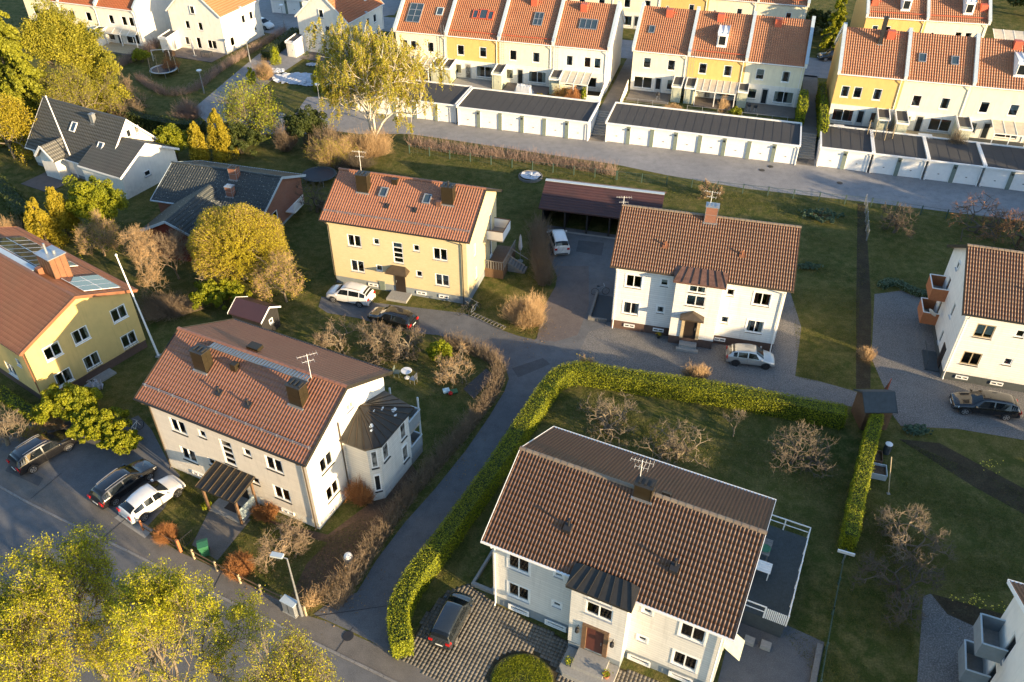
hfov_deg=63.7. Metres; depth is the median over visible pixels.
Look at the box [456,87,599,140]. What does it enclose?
garage row
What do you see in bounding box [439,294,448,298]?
window
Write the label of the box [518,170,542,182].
covered pool
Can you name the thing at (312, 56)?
deck
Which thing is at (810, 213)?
ground shrub
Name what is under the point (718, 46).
terraced house
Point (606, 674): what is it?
flower pot
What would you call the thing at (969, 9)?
dormer window
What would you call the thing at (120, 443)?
evergreen shrub
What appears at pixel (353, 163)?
bare shrub
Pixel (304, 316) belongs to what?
ground
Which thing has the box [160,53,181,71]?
bare shrub
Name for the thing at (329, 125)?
fruit tree
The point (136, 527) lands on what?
threshold strip
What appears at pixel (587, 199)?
carport
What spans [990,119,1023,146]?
patio canopy
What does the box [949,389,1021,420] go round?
parked car
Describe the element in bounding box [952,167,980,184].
garage door
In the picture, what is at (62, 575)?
maple tree
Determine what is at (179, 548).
garden gate
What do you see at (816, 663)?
timber edge
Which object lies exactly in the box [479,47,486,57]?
window
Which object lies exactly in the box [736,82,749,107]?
garden store
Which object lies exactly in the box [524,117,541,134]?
garage door
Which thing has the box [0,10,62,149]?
tree
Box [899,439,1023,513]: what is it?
garden bed
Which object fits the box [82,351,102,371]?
window
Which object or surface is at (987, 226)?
fruit tree
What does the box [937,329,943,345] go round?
window
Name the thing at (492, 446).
fallen leaves
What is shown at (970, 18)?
terraced house
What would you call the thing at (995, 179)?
garage door
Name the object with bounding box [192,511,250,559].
front path
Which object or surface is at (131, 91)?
fruit tree
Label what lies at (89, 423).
evergreen shrub
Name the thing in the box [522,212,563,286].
bare hedge
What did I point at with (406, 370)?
round table
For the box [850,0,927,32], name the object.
terraced house
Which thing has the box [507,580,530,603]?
window
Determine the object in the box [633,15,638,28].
door
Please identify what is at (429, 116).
garage door
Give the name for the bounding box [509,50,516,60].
window
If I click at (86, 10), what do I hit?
terraced house
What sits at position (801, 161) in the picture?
asphalt patch
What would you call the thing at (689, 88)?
garden store
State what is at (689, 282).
apartment house
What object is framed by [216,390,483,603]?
lawn grass
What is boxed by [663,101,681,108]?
ornamental grass
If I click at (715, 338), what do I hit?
window
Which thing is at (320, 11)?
attic window
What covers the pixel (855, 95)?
window
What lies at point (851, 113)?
window
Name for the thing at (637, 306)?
window
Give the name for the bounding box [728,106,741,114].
evergreen shrub
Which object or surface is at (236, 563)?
ball shrub
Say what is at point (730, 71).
window
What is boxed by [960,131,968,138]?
door
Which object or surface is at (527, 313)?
bare shrub
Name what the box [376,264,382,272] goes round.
window
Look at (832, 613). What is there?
fence
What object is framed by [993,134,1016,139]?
window
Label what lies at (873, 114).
window
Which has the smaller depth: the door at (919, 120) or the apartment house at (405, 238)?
the apartment house at (405, 238)
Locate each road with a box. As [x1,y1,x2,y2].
[295,96,1023,219]
[380,17,831,77]
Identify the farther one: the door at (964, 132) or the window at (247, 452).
the door at (964, 132)
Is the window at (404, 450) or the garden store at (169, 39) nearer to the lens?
the window at (404, 450)
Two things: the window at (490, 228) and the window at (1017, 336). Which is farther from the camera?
the window at (490, 228)
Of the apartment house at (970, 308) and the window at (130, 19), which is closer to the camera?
the apartment house at (970, 308)
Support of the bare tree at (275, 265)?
on the ground at (304, 316)
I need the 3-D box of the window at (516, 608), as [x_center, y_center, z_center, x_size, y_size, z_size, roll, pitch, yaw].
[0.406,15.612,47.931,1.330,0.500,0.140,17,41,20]
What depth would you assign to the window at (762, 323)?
66.51 m
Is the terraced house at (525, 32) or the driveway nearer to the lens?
the driveway
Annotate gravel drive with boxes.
[917,594,973,681]
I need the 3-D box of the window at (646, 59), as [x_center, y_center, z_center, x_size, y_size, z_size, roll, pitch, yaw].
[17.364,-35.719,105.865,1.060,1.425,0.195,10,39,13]
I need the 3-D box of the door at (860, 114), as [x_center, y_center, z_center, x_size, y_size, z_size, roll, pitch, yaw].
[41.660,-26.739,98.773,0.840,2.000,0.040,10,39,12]
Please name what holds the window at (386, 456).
in the apartment house at (245, 415)
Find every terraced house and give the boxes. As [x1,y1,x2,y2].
[23,0,60,19]
[56,0,101,29]
[93,0,172,45]
[393,0,456,73]
[444,0,506,80]
[497,0,561,86]
[551,0,625,92]
[570,0,614,3]
[615,0,661,28]
[630,1,696,95]
[661,0,708,10]
[684,6,752,100]
[708,0,757,14]
[743,11,815,107]
[757,0,810,18]
[826,16,908,128]
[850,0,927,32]
[896,28,975,133]
[923,0,991,37]
[962,33,1023,142]
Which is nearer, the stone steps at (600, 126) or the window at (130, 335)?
the window at (130, 335)
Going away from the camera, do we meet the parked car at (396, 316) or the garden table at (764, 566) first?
the garden table at (764, 566)
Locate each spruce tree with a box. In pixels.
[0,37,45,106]
[819,0,847,50]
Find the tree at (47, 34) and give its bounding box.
[16,0,133,113]
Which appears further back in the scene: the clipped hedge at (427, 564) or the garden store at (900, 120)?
the garden store at (900, 120)
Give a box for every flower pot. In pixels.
[564,655,573,665]
[602,669,613,678]
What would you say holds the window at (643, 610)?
in the apartment house at (609, 557)
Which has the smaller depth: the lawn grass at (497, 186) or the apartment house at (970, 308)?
the apartment house at (970, 308)
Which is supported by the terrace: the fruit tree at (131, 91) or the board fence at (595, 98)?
the board fence at (595, 98)
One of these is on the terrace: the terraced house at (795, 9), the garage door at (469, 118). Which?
the terraced house at (795, 9)
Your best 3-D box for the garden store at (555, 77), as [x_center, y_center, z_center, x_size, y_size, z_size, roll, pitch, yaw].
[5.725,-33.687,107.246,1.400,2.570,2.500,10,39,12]
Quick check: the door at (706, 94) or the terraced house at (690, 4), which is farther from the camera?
the terraced house at (690, 4)
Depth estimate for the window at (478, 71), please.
110.64 m
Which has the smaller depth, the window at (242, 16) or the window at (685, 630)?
the window at (685, 630)
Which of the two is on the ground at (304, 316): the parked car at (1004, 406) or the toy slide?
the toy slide
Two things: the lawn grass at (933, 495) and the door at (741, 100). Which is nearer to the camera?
the lawn grass at (933, 495)
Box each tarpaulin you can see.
[84,379,102,390]
[271,72,312,83]
[272,68,284,72]
[297,80,312,85]
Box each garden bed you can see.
[269,465,418,608]
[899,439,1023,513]
[932,594,1002,625]
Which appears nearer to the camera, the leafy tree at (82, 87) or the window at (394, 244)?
the window at (394, 244)
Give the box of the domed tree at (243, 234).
[185,202,289,284]
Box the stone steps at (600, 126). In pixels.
[592,110,609,135]
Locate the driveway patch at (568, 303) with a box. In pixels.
[537,266,588,341]
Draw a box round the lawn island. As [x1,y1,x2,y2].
[490,653,553,681]
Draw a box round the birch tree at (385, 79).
[303,12,453,139]
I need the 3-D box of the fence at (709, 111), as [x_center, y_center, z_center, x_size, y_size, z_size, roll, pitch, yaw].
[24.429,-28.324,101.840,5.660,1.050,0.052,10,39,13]
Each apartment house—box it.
[0,226,147,399]
[133,318,422,530]
[318,151,527,304]
[471,426,776,681]
[588,191,801,353]
[917,243,1023,392]
[958,579,1023,681]
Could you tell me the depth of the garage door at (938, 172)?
90.96 m
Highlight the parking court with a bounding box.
[0,416,179,525]
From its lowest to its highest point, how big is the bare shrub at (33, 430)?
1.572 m
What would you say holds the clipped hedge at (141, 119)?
on the ground at (304, 316)
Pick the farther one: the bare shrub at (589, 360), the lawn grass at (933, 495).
the bare shrub at (589, 360)
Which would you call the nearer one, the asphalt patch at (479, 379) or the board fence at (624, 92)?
the asphalt patch at (479, 379)
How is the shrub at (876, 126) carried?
on the terrace
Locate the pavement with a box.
[0,450,438,681]
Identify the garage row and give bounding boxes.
[270,0,307,13]
[354,78,471,123]
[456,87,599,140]
[605,102,801,164]
[816,125,873,171]
[868,130,928,178]
[922,136,985,185]
[978,142,1023,190]
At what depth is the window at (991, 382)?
63.75 m
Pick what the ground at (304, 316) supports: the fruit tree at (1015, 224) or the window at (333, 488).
the fruit tree at (1015, 224)
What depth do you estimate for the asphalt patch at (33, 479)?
56.45 m
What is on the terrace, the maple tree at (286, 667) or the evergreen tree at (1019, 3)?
the evergreen tree at (1019, 3)
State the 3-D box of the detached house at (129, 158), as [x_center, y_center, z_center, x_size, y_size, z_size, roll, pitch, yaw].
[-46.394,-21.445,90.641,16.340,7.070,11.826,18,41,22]
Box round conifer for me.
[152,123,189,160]
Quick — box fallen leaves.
[241,319,984,634]
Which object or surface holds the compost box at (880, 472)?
on the ground at (304, 316)
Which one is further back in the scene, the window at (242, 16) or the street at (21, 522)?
the window at (242, 16)
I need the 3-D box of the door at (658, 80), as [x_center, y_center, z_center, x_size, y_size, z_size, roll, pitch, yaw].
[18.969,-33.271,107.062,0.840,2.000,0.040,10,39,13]
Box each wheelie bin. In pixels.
[196,538,209,556]
[378,281,384,289]
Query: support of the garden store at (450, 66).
on the terrace
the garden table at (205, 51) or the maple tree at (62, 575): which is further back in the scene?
the garden table at (205, 51)
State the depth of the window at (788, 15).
121.16 m
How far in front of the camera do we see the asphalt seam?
48.23 m
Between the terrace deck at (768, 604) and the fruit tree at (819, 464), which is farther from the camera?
the fruit tree at (819, 464)
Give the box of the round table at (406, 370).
[401,367,411,378]
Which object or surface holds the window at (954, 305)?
in the apartment house at (970, 308)
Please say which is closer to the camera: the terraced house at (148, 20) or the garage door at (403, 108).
the garage door at (403, 108)
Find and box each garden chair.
[393,365,400,375]
[409,373,417,384]
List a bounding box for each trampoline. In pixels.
[147,54,178,76]
[302,166,336,186]
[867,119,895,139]
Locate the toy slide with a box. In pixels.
[442,387,457,394]
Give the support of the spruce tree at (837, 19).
on the terrace
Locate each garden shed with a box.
[227,296,280,330]
[851,389,897,429]
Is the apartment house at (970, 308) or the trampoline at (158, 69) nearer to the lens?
the apartment house at (970, 308)
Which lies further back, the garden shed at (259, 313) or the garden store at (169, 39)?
the garden store at (169, 39)
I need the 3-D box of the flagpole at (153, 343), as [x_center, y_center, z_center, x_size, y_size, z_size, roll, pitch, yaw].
[-28.943,-2.527,63.924,1.000,9.807,0.400,0,38,0]
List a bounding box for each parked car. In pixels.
[6,429,77,475]
[87,458,157,509]
[116,475,185,524]
[261,17,274,29]
[326,281,375,307]
[367,305,418,331]
[428,591,473,650]
[547,229,569,254]
[726,343,774,369]
[816,48,834,61]
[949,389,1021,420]
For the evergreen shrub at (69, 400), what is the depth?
59.06 m
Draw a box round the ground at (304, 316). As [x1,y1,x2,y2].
[0,0,1023,681]
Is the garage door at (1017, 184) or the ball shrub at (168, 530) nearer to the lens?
the ball shrub at (168, 530)
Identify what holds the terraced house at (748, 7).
on the terrace
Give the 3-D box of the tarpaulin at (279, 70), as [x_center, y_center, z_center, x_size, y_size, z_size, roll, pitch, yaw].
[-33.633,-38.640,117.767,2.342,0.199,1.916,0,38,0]
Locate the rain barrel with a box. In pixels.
[883,441,892,454]
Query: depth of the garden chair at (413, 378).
63.98 m
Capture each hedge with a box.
[0,173,27,230]
[0,385,38,425]
[113,37,160,67]
[115,106,206,135]
[132,24,287,95]
[260,27,299,59]
[299,557,358,611]
[321,325,513,609]
[386,360,848,659]
[404,133,622,175]
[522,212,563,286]
[795,89,808,124]
[815,81,831,139]
[836,413,884,552]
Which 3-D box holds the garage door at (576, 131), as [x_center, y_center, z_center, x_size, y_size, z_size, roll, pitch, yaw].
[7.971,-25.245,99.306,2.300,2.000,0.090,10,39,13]
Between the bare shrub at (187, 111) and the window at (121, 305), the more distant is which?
the bare shrub at (187, 111)
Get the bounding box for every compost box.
[870,462,887,480]
[874,450,882,463]
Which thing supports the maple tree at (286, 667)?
on the ground at (304, 316)
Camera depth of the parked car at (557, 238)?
78.65 m
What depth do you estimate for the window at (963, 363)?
63.39 m
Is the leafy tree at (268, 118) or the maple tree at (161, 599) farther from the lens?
the leafy tree at (268, 118)
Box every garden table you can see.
[200,50,212,57]
[756,559,772,580]
[761,538,772,560]
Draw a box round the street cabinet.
[279,594,299,618]
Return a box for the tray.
[762,544,770,551]
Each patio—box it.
[452,77,491,88]
[503,83,548,94]
[564,89,600,96]
[626,90,670,104]
[693,97,735,109]
[744,102,794,118]
[829,123,871,129]
[969,137,1023,146]
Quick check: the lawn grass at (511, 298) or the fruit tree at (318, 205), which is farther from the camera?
the fruit tree at (318, 205)
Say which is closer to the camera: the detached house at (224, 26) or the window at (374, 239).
the window at (374, 239)
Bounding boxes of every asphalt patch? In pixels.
[5,465,42,485]
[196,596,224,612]
[464,368,491,397]
[512,358,549,376]
[576,240,603,255]
[796,158,808,163]
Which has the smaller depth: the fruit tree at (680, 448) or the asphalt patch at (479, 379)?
the fruit tree at (680, 448)
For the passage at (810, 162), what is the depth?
94.88 m
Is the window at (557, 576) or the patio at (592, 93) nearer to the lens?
the window at (557, 576)
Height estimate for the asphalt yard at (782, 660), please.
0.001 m
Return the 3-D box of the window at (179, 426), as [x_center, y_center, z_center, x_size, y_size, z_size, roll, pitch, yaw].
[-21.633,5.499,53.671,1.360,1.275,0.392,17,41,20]
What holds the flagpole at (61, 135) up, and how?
on the ground at (304, 316)
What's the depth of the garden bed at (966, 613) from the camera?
48.39 m
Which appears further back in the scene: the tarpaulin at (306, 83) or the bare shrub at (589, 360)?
the tarpaulin at (306, 83)
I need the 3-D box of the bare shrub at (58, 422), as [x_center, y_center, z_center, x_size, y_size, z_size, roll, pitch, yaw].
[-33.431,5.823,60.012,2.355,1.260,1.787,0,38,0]
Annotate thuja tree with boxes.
[23,197,65,247]
[43,186,83,243]
[187,121,210,160]
[206,108,239,162]
[245,67,256,84]
[270,46,281,65]
[312,70,321,92]
[580,87,586,99]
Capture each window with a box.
[4,361,18,379]
[42,340,64,362]
[54,367,74,388]
[70,325,91,346]
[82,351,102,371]
[85,12,92,21]
[108,15,114,24]
[109,34,115,40]
[109,303,128,324]
[120,329,137,349]
[121,16,127,25]
[125,128,132,137]
[126,35,139,44]
[128,17,134,26]
[133,125,139,134]
[143,169,151,177]
[169,417,188,436]
[180,446,198,465]
[184,36,190,45]
[185,20,190,29]
[189,5,194,14]
[192,470,202,477]
[196,37,202,49]
[197,22,202,30]
[198,429,206,439]
[207,40,217,49]
[208,457,214,465]
[219,439,237,468]
[230,36,235,46]
[241,15,245,23]
[243,448,252,458]
[249,11,252,20]
[253,478,260,486]
[264,455,284,475]
[268,317,273,325]
[272,209,278,220]
[273,484,291,504]
[281,508,294,515]
[318,9,323,18]
[319,449,334,476]
[325,478,340,504]
[327,506,334,515]
[345,399,353,413]
[347,234,361,248]
[350,259,364,273]
[368,282,377,286]
[370,450,379,469]
[373,238,379,245]
[373,474,382,493]
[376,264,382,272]
[381,441,390,463]
[392,242,403,264]
[399,421,407,442]
[401,442,409,464]
[416,291,425,294]
[427,42,433,52]
[433,247,447,261]
[435,273,449,287]
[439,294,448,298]
[476,65,492,78]
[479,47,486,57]
[489,214,491,229]
[490,241,492,257]
[506,553,530,576]
[507,69,512,79]
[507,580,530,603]
[508,603,528,616]
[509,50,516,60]
[528,71,545,83]
[532,52,539,63]
[544,619,565,632]
[551,599,562,609]
[553,572,564,580]
[566,55,572,66]
[583,57,590,68]
[584,600,612,624]
[587,597,611,609]
[593,58,600,69]
[621,300,639,315]
[624,273,643,289]
[624,323,634,327]
[625,15,631,25]
[627,653,650,667]
[633,76,651,89]
[636,633,648,644]
[641,607,653,616]
[643,57,651,68]
[653,328,663,331]
[655,305,665,313]
[659,277,669,287]
[666,60,675,71]
[666,79,672,90]
[668,671,692,681]
[670,649,699,673]
[677,622,707,646]
[685,294,705,308]
[688,285,706,294]
[698,63,707,74]
[714,337,724,341]
[715,93,734,98]
[718,35,726,45]
[719,315,729,324]
[723,65,732,76]
[725,287,735,296]
[736,8,742,13]
[744,318,765,334]
[747,88,756,99]
[751,291,772,307]
[755,68,764,80]
[772,91,793,104]
[781,71,790,82]
[785,12,791,17]
[831,108,854,122]
[840,85,850,97]
[852,87,862,98]
[868,112,875,123]
[872,88,882,100]
[902,0,911,9]
[910,95,922,107]
[926,118,951,132]
[935,301,941,312]
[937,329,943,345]
[939,97,950,109]
[945,276,950,289]
[948,303,955,319]
[955,260,960,271]
[955,375,968,379]
[959,351,982,367]
[965,4,974,12]
[971,122,977,132]
[972,323,996,339]
[978,101,990,113]
[986,662,996,681]
[989,381,1003,385]
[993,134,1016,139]
[1000,632,1015,665]
[1001,358,1012,366]
[1006,104,1019,116]
[1013,329,1023,338]
[1015,64,1023,75]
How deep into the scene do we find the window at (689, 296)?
65.39 m
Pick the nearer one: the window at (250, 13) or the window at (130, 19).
the window at (130, 19)
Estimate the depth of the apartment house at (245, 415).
52.60 m
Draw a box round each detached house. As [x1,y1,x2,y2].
[21,96,179,198]
[140,160,305,261]
[165,0,264,53]
[294,0,383,53]
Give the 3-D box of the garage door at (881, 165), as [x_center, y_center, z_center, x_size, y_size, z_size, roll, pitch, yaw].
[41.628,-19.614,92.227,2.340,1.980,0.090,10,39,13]
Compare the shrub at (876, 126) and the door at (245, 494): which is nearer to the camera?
the door at (245, 494)
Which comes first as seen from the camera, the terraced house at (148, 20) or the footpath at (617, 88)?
the footpath at (617, 88)
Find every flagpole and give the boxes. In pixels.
[45,95,79,177]
[115,254,160,357]
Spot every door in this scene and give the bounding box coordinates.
[161,40,167,50]
[242,490,248,498]
[272,0,285,12]
[287,2,299,13]
[287,44,294,56]
[357,97,372,110]
[378,100,392,114]
[395,276,405,291]
[396,101,413,117]
[417,104,433,119]
[432,69,437,81]
[438,106,454,122]
[443,70,448,82]
[459,110,476,126]
[465,63,471,78]
[481,112,497,128]
[494,75,499,88]
[502,115,519,131]
[517,68,522,83]
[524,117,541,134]
[546,120,564,136]
[551,80,556,93]
[569,123,587,139]
[585,627,603,654]
[607,126,626,142]
[630,128,649,145]
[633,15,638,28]
[653,131,673,148]
[654,77,661,91]
[672,88,679,101]
[676,134,697,151]
[683,321,697,338]
[685,89,692,103]
[700,137,722,154]
[703,92,709,97]
[724,140,747,157]
[737,93,745,107]
[749,143,772,160]
[759,88,768,103]
[774,146,797,163]
[818,150,842,167]
[844,153,869,171]
[854,109,865,125]
[871,156,896,174]
[877,121,886,130]
[896,125,905,132]
[898,160,924,177]
[912,115,924,130]
[925,163,952,181]
[937,342,945,367]
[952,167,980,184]
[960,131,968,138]
[979,122,991,138]
[981,170,1009,188]
[1009,174,1023,190]
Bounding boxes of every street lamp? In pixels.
[196,69,204,93]
[270,551,303,616]
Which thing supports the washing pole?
on the ground at (304, 316)
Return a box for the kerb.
[0,485,396,681]
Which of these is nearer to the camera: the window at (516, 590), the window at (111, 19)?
the window at (516, 590)
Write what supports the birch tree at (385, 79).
on the ground at (304, 316)
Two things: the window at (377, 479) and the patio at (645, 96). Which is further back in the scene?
the patio at (645, 96)
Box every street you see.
[0,488,389,681]
[196,48,309,133]
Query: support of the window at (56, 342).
in the apartment house at (65, 316)
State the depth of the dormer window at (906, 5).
114.50 m
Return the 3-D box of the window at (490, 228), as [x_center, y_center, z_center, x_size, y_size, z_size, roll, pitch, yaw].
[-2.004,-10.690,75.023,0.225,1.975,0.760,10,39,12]
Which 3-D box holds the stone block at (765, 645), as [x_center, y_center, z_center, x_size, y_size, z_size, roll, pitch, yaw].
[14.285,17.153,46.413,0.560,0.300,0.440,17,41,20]
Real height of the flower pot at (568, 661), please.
0.625 m
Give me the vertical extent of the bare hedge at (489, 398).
1.787 m
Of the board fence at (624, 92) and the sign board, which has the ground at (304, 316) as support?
the sign board
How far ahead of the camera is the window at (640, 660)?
45.43 m
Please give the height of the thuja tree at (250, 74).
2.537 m
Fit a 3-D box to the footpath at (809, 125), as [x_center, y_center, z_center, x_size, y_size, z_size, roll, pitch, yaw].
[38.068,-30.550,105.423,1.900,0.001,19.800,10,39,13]
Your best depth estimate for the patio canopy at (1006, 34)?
120.10 m
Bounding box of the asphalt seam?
[312,605,388,616]
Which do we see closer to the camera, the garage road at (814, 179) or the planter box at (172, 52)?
the garage road at (814, 179)
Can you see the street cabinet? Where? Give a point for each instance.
(290, 606)
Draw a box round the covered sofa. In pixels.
[514,83,533,93]
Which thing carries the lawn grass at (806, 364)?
on the ground at (304, 316)
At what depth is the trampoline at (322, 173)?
91.09 m
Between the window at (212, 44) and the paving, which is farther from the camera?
the window at (212, 44)
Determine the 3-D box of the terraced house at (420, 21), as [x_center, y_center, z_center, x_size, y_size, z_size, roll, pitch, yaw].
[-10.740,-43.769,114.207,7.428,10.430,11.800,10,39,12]
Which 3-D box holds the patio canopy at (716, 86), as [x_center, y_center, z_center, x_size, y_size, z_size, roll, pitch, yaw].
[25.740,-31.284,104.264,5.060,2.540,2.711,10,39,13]
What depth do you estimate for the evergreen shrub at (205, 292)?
70.85 m
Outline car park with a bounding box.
[259,0,400,34]
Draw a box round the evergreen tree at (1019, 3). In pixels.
[1006,0,1023,6]
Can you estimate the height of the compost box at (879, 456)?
0.500 m
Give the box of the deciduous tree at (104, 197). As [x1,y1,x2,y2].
[62,175,129,233]
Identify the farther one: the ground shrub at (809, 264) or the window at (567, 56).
the window at (567, 56)
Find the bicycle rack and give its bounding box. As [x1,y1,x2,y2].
[470,311,505,329]
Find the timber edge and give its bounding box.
[810,642,822,681]
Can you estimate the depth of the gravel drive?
46.75 m
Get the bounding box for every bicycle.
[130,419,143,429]
[457,302,471,315]
[468,301,480,314]
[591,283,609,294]
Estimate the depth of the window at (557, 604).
46.04 m
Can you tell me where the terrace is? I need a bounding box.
[320,0,1023,144]
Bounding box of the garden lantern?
[343,552,353,566]
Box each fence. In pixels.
[138,520,176,547]
[190,549,306,615]
[408,145,616,179]
[580,83,604,100]
[617,171,1023,227]
[620,80,628,101]
[623,97,667,105]
[687,105,731,113]
[741,112,787,120]
[820,548,846,681]
[864,194,869,240]
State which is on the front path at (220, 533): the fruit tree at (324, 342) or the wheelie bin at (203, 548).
the wheelie bin at (203, 548)
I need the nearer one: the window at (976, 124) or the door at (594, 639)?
the door at (594, 639)
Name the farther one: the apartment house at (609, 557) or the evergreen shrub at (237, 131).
the evergreen shrub at (237, 131)
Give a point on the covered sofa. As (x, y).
(522, 88)
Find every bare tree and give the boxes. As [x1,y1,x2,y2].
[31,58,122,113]
[67,207,127,258]
[118,223,169,295]
[140,225,190,278]
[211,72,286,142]
[247,248,306,302]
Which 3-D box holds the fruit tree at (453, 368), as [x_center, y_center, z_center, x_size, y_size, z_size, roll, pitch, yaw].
[-4.456,2.396,63.489,3.591,4.413,3.557,0,38,0]
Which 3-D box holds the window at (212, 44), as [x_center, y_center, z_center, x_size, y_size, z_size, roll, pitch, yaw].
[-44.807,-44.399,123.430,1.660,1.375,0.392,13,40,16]
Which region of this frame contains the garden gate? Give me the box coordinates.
[174,529,193,552]
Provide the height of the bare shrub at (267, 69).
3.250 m
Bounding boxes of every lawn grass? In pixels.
[154,477,205,548]
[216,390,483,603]
[410,153,613,236]
[432,389,839,676]
[476,273,546,335]
[662,185,865,284]
[792,286,859,385]
[825,440,1023,681]
[870,210,961,304]
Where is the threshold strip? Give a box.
[114,515,152,537]
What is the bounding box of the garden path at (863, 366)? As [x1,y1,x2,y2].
[856,203,870,388]
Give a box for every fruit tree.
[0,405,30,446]
[119,69,153,107]
[248,508,313,573]
[294,178,326,212]
[306,122,341,157]
[312,315,361,356]
[355,316,397,366]
[388,324,425,363]
[433,339,477,387]
[576,389,644,449]
[632,417,713,468]
[698,179,725,199]
[763,418,838,477]
[849,547,947,631]
[874,503,956,578]
[878,202,922,238]
[946,192,1022,242]
[991,209,1023,250]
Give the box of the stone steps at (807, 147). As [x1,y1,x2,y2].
[798,132,816,159]
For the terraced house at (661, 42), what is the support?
on the terrace
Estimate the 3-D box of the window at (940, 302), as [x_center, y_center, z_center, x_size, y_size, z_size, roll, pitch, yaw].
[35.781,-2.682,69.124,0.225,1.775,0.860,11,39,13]
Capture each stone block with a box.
[744,635,754,646]
[760,639,771,651]
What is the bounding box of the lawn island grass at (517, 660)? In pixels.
[491,654,552,681]
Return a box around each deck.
[100,42,144,54]
[174,48,226,62]
[301,52,341,62]
[740,514,811,637]
[906,130,950,137]
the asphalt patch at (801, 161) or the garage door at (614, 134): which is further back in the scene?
the garage door at (614, 134)
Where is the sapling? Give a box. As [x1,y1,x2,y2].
[722,408,747,436]
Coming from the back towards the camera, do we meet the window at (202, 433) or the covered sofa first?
the covered sofa
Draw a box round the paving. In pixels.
[401,584,659,681]
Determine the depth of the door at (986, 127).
95.91 m
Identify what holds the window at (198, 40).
in the detached house at (224, 26)
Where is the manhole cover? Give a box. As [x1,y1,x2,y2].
[343,631,353,640]
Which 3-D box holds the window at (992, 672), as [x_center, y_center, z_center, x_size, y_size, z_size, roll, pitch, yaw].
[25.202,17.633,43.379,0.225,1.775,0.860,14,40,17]
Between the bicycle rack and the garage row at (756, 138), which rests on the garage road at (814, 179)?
the garage row at (756, 138)
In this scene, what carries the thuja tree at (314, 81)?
on the ground at (304, 316)
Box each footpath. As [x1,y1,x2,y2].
[600,58,632,111]
[802,76,817,133]
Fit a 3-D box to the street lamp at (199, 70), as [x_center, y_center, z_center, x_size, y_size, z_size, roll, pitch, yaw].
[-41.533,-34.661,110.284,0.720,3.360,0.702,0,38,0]
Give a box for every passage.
[589,135,604,141]
[797,156,813,165]
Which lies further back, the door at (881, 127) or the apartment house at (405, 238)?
the door at (881, 127)
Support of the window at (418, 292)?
in the apartment house at (405, 238)
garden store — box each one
[90,25,110,45]
[157,29,180,51]
[285,33,305,56]
[430,57,444,81]
[441,58,456,82]
[491,63,506,89]
[549,69,563,93]
[670,75,684,102]
[683,77,697,103]
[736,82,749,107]
[872,107,890,130]
[890,109,909,132]
[950,115,972,139]
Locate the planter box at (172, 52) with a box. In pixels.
[164,49,174,56]
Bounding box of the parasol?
[518,234,522,262]
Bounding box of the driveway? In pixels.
[314,225,615,653]
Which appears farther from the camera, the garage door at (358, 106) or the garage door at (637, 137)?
the garage door at (358, 106)
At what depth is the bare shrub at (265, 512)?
53.44 m
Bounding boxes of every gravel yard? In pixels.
[574,290,856,406]
[872,291,1023,439]
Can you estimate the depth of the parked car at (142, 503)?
53.59 m
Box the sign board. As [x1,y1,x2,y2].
[837,549,854,563]
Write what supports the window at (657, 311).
in the apartment house at (689, 282)
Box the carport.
[538,178,665,238]
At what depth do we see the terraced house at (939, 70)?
95.17 m
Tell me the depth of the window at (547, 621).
47.13 m
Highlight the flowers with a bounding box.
[958,593,985,607]
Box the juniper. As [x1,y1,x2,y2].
[877,277,927,297]
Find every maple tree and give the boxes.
[0,91,37,165]
[0,519,129,681]
[0,572,115,681]
[81,554,276,681]
[240,617,347,681]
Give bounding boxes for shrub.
[0,213,25,229]
[12,419,45,438]
[30,381,102,424]
[37,414,64,429]
[65,406,132,443]
[95,429,143,455]
[108,100,143,119]
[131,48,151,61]
[136,289,210,322]
[152,520,178,546]
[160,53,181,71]
[169,91,204,119]
[188,276,251,309]
[200,501,211,509]
[207,122,265,156]
[220,549,257,581]
[246,58,274,79]
[248,500,279,523]
[270,121,298,151]
[282,104,328,145]
[303,134,363,167]
[308,123,344,148]
[332,148,378,169]
[336,120,395,157]
[338,475,377,506]
[426,339,452,360]
[496,287,549,330]
[552,85,567,97]
[565,84,581,98]
[576,353,598,364]
[680,361,712,381]
[714,95,730,113]
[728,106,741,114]
[797,261,823,269]
[798,208,844,223]
[806,8,832,33]
[856,345,878,360]
[902,423,933,435]
[946,124,967,144]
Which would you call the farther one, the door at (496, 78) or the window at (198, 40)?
the window at (198, 40)
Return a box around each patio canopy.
[104,27,137,47]
[415,56,434,80]
[559,70,592,94]
[693,78,737,106]
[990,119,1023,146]
[993,29,1023,40]
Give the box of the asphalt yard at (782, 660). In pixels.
[718,623,823,681]
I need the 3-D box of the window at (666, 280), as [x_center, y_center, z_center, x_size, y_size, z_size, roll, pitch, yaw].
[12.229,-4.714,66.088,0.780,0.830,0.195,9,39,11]
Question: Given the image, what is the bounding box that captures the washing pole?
[886,457,891,494]
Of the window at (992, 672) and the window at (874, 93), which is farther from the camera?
the window at (874, 93)
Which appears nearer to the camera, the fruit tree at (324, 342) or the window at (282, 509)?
the window at (282, 509)

